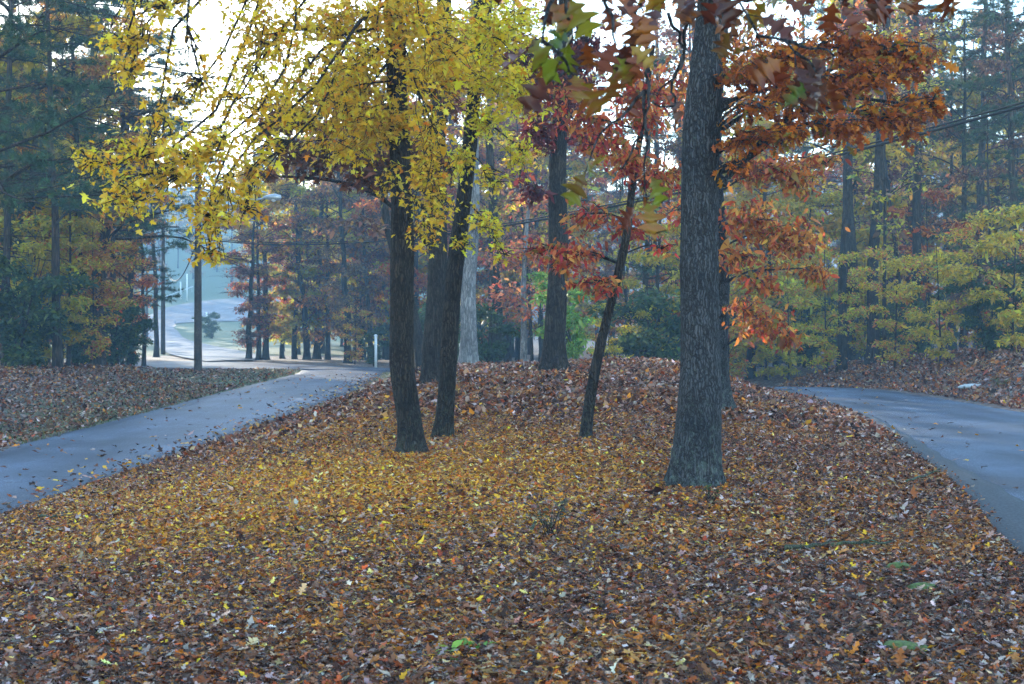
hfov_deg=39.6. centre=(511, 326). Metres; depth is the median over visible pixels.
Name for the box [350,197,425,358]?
oak tree
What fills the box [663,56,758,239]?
sapling
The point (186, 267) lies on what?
wire
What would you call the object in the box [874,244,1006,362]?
sapling
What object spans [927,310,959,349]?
shrub
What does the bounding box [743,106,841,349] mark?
oak tree
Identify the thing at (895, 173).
oak tree
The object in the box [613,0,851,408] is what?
sourwood tree
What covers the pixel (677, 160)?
bare tree
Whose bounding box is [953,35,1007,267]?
bare tree
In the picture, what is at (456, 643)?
plant
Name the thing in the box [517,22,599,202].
pine tree
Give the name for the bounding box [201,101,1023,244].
power cable
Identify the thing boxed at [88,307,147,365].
shrub
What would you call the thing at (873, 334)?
pine tree
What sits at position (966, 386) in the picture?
stone
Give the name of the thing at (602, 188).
oak tree
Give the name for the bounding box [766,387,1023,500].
road
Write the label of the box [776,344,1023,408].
leaf litter
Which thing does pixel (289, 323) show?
maple tree
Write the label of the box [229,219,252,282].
maple tree
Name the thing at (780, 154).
bare tree
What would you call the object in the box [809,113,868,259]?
sapling
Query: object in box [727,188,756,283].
maple tree
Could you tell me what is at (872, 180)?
sapling
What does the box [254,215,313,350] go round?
maple tree
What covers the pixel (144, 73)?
pine tree
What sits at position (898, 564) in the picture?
moss cushion
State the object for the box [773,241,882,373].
sapling
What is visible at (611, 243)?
oak tree
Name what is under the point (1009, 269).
shrub
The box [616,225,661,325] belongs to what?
sapling
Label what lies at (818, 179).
sapling
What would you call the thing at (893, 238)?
pine tree
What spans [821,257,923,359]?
sapling
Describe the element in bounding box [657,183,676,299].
oak tree
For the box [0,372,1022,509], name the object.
leaf litter
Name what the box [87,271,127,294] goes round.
sapling
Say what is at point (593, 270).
sapling
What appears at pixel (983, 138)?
pine tree
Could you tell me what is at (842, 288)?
pine tree
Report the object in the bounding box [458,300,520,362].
shrub
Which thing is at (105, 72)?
pine tree
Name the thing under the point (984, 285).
sapling
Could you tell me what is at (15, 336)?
shrub
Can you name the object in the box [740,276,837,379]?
sapling
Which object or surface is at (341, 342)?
oak tree
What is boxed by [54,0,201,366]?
pine tree
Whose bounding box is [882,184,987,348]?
sapling
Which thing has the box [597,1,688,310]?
bare tree
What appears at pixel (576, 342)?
shrub
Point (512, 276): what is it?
maple tree
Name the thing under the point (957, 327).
maple tree
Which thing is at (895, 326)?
sapling
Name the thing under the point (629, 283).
maple tree
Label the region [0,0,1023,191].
sky
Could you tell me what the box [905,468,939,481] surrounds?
stick
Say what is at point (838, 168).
oak tree
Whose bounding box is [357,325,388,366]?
shrub
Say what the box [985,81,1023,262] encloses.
sapling
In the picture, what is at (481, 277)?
oak tree
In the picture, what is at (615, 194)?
oak tree
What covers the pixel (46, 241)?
sapling
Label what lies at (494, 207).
bare tree
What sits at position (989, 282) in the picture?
sapling
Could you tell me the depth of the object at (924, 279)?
59.89 m
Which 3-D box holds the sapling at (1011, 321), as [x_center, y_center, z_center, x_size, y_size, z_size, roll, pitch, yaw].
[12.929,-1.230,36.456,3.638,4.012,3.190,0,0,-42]
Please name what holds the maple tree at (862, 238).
on the ground at (214, 287)
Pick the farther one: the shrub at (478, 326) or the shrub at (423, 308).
the shrub at (478, 326)
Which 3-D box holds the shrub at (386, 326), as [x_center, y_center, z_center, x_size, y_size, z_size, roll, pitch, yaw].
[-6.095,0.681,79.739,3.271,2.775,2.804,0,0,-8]
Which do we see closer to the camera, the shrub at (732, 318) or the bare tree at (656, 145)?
the shrub at (732, 318)
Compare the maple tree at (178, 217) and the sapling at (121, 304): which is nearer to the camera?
the sapling at (121, 304)
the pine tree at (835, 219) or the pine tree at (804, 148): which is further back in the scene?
the pine tree at (835, 219)
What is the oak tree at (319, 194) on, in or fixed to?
on the ground at (214, 287)
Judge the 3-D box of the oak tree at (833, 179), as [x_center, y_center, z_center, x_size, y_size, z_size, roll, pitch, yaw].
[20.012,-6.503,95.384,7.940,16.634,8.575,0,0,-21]
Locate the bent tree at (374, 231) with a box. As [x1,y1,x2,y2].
[326,118,423,368]
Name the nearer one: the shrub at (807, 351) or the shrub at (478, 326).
the shrub at (807, 351)
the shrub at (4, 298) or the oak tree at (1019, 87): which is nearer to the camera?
the shrub at (4, 298)
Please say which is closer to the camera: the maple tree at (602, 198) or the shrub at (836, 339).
the shrub at (836, 339)
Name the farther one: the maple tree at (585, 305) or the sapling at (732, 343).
the maple tree at (585, 305)
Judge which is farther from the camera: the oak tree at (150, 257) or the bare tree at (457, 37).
the oak tree at (150, 257)
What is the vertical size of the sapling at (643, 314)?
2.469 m
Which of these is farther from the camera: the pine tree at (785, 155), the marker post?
the pine tree at (785, 155)
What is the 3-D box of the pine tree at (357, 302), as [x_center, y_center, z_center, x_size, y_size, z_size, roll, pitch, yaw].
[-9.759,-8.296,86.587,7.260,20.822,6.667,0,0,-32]
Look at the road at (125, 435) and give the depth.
24.89 m
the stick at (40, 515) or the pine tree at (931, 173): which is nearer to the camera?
the stick at (40, 515)
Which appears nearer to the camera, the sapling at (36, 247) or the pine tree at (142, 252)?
the sapling at (36, 247)
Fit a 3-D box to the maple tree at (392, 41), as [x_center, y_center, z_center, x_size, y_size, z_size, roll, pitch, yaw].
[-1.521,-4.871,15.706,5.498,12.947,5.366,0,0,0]
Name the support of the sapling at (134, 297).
on the ground at (214, 287)
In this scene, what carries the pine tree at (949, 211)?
on the ground at (214, 287)
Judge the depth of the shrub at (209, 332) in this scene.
145.57 m
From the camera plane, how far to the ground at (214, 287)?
10.50 m
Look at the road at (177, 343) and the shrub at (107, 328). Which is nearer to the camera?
the shrub at (107, 328)
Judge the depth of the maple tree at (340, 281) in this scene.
101.70 m
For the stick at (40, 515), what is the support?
on the leaf litter at (122, 511)
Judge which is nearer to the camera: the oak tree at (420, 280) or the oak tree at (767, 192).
the oak tree at (420, 280)
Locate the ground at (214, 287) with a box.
[0,167,1023,683]
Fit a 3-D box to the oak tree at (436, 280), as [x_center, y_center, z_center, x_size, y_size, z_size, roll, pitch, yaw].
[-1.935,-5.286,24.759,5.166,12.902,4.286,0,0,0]
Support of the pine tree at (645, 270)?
on the ground at (214, 287)
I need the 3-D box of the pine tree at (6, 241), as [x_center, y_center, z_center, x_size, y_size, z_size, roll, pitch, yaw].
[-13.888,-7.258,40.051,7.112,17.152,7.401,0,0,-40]
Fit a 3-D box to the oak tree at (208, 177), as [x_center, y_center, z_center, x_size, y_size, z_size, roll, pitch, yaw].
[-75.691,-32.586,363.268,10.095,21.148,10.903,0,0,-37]
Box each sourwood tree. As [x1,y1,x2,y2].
[477,177,591,360]
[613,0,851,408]
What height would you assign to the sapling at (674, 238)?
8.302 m
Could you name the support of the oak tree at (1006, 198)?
on the ground at (214, 287)
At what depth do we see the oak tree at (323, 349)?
101.38 m
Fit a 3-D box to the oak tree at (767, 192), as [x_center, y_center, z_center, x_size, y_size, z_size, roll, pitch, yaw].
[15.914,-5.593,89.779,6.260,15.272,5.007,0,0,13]
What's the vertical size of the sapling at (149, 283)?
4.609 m
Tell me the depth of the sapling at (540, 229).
51.03 m
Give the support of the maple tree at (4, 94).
on the ground at (214, 287)
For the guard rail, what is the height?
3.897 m
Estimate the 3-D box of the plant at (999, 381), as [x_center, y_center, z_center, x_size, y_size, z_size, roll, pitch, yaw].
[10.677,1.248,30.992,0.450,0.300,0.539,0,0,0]
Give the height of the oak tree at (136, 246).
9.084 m
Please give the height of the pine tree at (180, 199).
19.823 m
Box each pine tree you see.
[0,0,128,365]
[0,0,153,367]
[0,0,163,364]
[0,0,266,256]
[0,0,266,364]
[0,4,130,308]
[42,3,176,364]
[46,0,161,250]
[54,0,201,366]
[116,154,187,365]
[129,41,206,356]
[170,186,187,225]
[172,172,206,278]
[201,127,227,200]
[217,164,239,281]
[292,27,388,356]
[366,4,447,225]
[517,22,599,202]
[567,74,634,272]
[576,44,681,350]
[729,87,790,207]
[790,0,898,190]
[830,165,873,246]
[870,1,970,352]
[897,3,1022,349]
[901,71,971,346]
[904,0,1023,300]
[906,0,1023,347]
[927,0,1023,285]
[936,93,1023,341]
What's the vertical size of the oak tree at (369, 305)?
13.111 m
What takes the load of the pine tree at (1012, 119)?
on the ground at (214, 287)
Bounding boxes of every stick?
[37,513,72,517]
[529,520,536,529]
[784,539,891,548]
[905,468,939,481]
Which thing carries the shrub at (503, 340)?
on the ground at (214, 287)
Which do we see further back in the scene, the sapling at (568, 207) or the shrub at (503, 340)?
the sapling at (568, 207)
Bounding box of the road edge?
[792,392,1023,554]
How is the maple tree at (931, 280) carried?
on the ground at (214, 287)
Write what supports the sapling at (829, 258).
on the ground at (214, 287)
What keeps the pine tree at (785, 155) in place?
on the ground at (214, 287)
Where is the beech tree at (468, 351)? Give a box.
[405,0,521,363]
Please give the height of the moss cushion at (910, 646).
0.073 m
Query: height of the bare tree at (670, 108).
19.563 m
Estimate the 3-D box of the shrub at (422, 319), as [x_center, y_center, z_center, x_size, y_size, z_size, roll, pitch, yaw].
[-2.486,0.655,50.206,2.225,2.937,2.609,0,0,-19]
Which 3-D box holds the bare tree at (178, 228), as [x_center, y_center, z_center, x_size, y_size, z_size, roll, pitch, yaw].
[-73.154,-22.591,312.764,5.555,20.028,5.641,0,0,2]
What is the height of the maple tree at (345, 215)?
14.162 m
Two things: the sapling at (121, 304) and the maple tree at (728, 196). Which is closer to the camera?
the sapling at (121, 304)
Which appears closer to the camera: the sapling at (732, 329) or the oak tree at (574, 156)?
the sapling at (732, 329)
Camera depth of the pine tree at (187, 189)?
295.95 m
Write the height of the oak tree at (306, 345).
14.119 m
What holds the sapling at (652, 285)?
on the ground at (214, 287)
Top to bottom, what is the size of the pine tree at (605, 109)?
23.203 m
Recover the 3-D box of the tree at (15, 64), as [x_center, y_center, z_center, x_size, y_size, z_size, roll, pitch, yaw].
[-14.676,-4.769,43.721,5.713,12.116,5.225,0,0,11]
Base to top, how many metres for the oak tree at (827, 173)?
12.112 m
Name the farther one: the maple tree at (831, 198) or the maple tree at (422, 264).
the maple tree at (422, 264)
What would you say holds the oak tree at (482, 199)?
on the ground at (214, 287)
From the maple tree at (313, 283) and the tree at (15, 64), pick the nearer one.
the tree at (15, 64)
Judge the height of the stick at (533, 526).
0.035 m
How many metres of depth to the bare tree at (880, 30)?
62.11 m
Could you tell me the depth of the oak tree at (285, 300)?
85.86 m
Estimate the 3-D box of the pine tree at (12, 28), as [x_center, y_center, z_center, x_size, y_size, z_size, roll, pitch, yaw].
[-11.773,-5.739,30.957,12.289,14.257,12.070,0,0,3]
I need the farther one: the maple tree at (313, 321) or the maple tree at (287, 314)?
the maple tree at (287, 314)
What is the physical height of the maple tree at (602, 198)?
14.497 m
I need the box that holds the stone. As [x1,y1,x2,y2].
[958,384,980,388]
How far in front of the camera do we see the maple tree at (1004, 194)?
91.89 m
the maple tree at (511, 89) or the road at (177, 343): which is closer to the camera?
the maple tree at (511, 89)
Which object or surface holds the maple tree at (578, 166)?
on the ground at (214, 287)
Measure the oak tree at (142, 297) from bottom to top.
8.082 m
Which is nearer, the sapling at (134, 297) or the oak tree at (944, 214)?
the sapling at (134, 297)
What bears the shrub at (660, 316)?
on the ground at (214, 287)
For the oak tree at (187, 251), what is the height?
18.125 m
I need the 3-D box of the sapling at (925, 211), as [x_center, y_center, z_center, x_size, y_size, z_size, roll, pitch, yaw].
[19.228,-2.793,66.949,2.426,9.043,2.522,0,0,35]
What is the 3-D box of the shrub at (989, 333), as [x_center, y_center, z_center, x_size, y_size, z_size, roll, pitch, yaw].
[12.173,-0.230,36.946,1.621,2.140,1.901,0,0,-44]
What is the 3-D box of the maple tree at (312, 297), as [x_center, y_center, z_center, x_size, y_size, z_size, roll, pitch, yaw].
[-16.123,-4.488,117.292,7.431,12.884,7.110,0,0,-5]
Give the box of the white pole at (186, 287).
[186,274,187,300]
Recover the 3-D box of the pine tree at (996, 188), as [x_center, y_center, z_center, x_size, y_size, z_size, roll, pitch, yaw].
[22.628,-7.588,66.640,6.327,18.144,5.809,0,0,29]
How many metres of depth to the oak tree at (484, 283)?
87.01 m
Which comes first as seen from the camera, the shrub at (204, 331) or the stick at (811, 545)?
the stick at (811, 545)
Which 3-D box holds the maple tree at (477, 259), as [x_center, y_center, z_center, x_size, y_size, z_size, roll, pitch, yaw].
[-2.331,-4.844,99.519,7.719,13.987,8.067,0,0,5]
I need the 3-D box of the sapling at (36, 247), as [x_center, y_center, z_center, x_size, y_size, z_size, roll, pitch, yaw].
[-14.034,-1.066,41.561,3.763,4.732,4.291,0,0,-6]
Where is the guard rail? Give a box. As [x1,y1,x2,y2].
[166,286,192,299]
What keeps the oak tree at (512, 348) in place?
on the ground at (214, 287)
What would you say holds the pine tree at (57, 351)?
on the ground at (214, 287)
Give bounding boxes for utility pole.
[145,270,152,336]
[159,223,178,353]
[172,157,281,370]
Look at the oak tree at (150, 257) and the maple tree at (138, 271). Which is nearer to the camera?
the maple tree at (138, 271)
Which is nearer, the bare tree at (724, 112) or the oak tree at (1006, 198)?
the oak tree at (1006, 198)
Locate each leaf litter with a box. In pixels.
[0,355,1023,683]
[0,361,299,447]
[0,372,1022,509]
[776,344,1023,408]
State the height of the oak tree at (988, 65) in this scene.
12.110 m
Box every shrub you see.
[0,251,100,367]
[0,273,74,365]
[44,305,99,366]
[71,304,115,333]
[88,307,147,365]
[108,299,158,366]
[192,311,221,338]
[202,315,217,333]
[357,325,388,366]
[376,319,423,340]
[386,300,479,362]
[419,306,460,355]
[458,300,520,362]
[477,323,488,356]
[502,337,514,360]
[524,268,598,358]
[585,278,680,360]
[619,307,680,359]
[730,292,778,367]
[770,293,837,367]
[780,297,837,365]
[827,300,837,356]
[858,300,908,354]
[872,289,949,355]
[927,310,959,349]
[937,277,1019,353]
[983,253,1023,345]
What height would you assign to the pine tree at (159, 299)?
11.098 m
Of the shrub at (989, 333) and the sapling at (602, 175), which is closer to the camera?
the shrub at (989, 333)
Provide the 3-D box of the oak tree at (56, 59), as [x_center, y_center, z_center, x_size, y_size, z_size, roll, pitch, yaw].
[-16.631,-4.350,52.210,4.960,12.102,3.968,0,0,-23]
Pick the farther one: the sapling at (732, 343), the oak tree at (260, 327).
the oak tree at (260, 327)
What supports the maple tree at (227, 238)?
on the ground at (214, 287)
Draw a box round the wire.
[163,247,194,280]
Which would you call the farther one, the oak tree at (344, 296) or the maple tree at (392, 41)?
the oak tree at (344, 296)
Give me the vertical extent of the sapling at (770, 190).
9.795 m
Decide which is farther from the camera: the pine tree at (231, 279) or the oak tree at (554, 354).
the pine tree at (231, 279)
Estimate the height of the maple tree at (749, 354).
8.092 m
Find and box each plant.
[435,638,497,662]
[520,494,579,537]
[703,482,722,499]
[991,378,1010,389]
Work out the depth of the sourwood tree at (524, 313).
41.94 m
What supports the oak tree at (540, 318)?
on the ground at (214, 287)
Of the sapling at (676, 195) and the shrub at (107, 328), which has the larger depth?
the sapling at (676, 195)
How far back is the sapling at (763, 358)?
48.85 m
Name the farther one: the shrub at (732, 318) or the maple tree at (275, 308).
the maple tree at (275, 308)
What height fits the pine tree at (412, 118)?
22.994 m
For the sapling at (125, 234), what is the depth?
66.91 m
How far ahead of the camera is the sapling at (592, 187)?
48.69 m
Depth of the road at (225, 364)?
66.75 m
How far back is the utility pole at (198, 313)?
56.88 m
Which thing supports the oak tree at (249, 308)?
on the ground at (214, 287)
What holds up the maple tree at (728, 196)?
on the ground at (214, 287)
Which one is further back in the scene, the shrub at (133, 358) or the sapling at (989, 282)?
the shrub at (133, 358)
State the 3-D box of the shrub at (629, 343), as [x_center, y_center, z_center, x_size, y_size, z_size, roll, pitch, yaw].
[4.112,0.294,42.553,4.140,3.512,3.548,0,0,15]
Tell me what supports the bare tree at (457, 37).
on the ground at (214, 287)
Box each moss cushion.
[878,640,930,655]
[884,562,910,571]
[904,582,936,591]
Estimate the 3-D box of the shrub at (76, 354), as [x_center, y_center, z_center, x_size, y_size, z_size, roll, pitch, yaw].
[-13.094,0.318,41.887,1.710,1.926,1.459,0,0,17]
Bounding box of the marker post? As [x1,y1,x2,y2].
[374,334,377,367]
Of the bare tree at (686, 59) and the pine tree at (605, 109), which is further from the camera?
the pine tree at (605, 109)
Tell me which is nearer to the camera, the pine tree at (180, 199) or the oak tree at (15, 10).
the oak tree at (15, 10)
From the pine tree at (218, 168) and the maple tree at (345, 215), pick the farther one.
the pine tree at (218, 168)
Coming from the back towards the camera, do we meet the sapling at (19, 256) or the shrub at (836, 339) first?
the shrub at (836, 339)
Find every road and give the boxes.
[0,370,386,513]
[119,360,389,371]
[148,295,290,360]
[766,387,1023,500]
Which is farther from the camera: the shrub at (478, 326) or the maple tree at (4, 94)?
the shrub at (478, 326)
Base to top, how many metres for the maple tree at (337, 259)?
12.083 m
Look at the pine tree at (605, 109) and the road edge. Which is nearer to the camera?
the road edge
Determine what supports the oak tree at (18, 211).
on the ground at (214, 287)
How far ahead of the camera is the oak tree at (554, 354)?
26.82 m
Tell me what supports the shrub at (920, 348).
on the ground at (214, 287)
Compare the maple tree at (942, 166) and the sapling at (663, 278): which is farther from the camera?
the maple tree at (942, 166)
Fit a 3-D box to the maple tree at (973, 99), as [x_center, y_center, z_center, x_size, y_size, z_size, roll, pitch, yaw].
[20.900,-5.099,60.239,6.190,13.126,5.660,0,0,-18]
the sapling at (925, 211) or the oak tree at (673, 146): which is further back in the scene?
the sapling at (925, 211)
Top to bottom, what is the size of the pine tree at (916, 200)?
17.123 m
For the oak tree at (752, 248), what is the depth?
60.54 m
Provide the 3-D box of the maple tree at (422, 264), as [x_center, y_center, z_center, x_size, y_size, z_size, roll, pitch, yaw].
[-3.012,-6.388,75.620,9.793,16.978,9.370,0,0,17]
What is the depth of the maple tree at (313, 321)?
83.55 m
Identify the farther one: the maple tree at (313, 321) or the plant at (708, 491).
the maple tree at (313, 321)
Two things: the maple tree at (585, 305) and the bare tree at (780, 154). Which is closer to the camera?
the bare tree at (780, 154)
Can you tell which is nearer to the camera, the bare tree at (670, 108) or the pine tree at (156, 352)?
the bare tree at (670, 108)
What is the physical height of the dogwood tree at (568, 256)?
5.054 m
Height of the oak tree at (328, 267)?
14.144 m
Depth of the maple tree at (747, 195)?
55.89 m
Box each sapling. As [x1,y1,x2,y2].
[0,208,97,361]
[0,211,50,319]
[35,230,100,344]
[38,229,149,365]
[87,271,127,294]
[99,99,169,364]
[107,260,163,363]
[109,274,140,361]
[332,306,382,364]
[479,69,547,360]
[502,36,608,274]
[518,161,590,281]
[526,169,587,279]
[541,170,581,272]
[569,83,658,355]
[574,263,636,357]
[580,303,653,357]
[613,104,681,311]
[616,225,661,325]
[631,252,679,338]
[662,199,679,282]
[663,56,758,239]
[666,261,766,377]
[728,292,783,377]
[730,284,819,379]
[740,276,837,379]
[751,266,837,365]
[752,186,774,365]
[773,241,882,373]
[776,128,822,362]
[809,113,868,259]
[820,189,853,342]
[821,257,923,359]
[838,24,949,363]
[846,241,941,367]
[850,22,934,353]
[853,145,902,280]
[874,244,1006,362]
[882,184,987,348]
[895,176,943,277]
[908,225,1023,351]
[928,199,1023,352]
[952,143,1002,348]
[966,232,1023,336]
[967,244,1019,337]
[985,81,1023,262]
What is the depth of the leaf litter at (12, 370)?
35.11 m
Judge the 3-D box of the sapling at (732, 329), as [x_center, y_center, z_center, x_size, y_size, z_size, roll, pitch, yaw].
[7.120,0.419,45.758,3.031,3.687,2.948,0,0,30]
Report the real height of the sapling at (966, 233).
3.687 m
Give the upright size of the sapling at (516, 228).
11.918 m
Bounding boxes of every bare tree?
[170,184,187,267]
[420,0,587,362]
[447,0,512,202]
[480,1,554,360]
[527,185,535,354]
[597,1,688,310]
[630,0,728,256]
[642,5,758,155]
[643,18,726,297]
[672,87,743,200]
[725,49,788,247]
[752,0,837,319]
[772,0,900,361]
[797,13,890,356]
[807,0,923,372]
[810,24,903,351]
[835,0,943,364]
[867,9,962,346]
[874,2,960,204]
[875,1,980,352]
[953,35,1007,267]
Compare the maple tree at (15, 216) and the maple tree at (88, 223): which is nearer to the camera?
the maple tree at (88, 223)
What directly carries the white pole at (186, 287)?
on the ground at (214, 287)
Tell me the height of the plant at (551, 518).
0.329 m
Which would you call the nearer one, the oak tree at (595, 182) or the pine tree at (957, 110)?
the pine tree at (957, 110)
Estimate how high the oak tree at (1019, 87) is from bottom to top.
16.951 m
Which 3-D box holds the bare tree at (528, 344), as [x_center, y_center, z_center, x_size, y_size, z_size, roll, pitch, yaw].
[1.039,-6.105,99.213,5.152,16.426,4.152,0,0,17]
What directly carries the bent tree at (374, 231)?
on the ground at (214, 287)
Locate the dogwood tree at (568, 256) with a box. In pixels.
[513,45,685,437]
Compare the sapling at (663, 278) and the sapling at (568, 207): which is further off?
the sapling at (568, 207)
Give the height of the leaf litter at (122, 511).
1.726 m
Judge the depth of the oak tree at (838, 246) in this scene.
89.60 m
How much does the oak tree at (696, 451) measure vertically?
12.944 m
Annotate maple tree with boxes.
[0,6,84,347]
[0,25,31,215]
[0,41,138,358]
[0,56,45,99]
[15,181,111,365]
[62,0,494,454]
[89,118,158,299]
[166,189,190,248]
[186,154,317,359]
[202,202,230,271]
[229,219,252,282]
[234,165,338,354]
[242,154,354,358]
[253,112,367,358]
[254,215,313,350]
[287,209,337,347]
[290,166,421,359]
[302,247,342,331]
[308,213,352,316]
[331,228,389,350]
[386,69,544,341]
[430,0,568,437]
[454,113,548,361]
[454,179,507,335]
[506,139,619,337]
[544,177,634,351]
[571,201,608,328]
[609,145,680,356]
[662,160,734,286]
[674,155,866,379]
[723,152,823,366]
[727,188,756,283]
[730,0,967,359]
[771,178,858,365]
[826,94,971,327]
[900,73,1008,348]
[923,48,1023,344]
[923,162,989,329]
[969,129,1023,261]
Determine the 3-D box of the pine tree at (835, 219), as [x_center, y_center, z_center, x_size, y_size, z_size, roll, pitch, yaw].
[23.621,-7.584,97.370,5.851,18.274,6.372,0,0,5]
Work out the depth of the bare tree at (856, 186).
74.72 m
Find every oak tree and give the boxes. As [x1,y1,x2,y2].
[0,2,53,253]
[0,75,90,318]
[13,53,118,362]
[59,109,153,351]
[99,194,178,352]
[116,206,163,289]
[147,203,167,282]
[176,199,212,275]
[194,163,227,229]
[201,202,311,360]
[215,207,300,359]
[235,133,325,359]
[238,0,532,383]
[244,231,306,358]
[263,138,390,362]
[270,122,373,359]
[282,180,338,353]
[294,101,413,360]
[324,166,390,360]
[330,279,352,346]
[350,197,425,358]
[352,74,486,312]
[409,84,528,358]
[446,86,547,327]
[447,108,550,343]
[447,152,487,294]
[479,85,615,340]
[479,134,547,357]
[481,79,593,360]
[494,0,960,490]
[500,0,645,371]
[537,118,615,303]
[567,151,617,344]
[586,106,675,355]
[589,166,642,325]
[593,162,670,337]
[604,18,769,316]
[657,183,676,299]
[722,93,842,366]
[732,147,809,273]
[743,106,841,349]
[768,111,842,321]
[772,163,842,354]
[797,164,841,337]
[826,71,949,348]
[833,12,950,326]
[889,18,1023,348]
[924,66,1003,310]
[955,12,1023,299]
[958,9,1023,272]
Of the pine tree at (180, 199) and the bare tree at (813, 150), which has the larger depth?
the pine tree at (180, 199)
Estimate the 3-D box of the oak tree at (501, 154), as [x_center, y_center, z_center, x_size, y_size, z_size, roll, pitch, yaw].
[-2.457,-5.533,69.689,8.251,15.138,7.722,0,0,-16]
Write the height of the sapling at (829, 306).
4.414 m
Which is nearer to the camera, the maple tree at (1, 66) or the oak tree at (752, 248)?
the maple tree at (1, 66)
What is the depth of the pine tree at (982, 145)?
55.87 m
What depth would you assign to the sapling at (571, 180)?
78.52 m
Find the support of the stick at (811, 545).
on the leaf litter at (122, 511)
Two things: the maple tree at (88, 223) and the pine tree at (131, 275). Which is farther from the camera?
the pine tree at (131, 275)
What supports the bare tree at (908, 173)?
on the ground at (214, 287)
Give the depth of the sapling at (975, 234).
74.01 m
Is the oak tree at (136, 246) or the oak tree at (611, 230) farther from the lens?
the oak tree at (611, 230)
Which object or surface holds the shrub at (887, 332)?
on the ground at (214, 287)
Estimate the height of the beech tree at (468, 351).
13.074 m
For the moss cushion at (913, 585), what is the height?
0.073 m
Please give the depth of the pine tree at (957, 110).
64.28 m
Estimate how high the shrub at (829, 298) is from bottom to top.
3.552 m

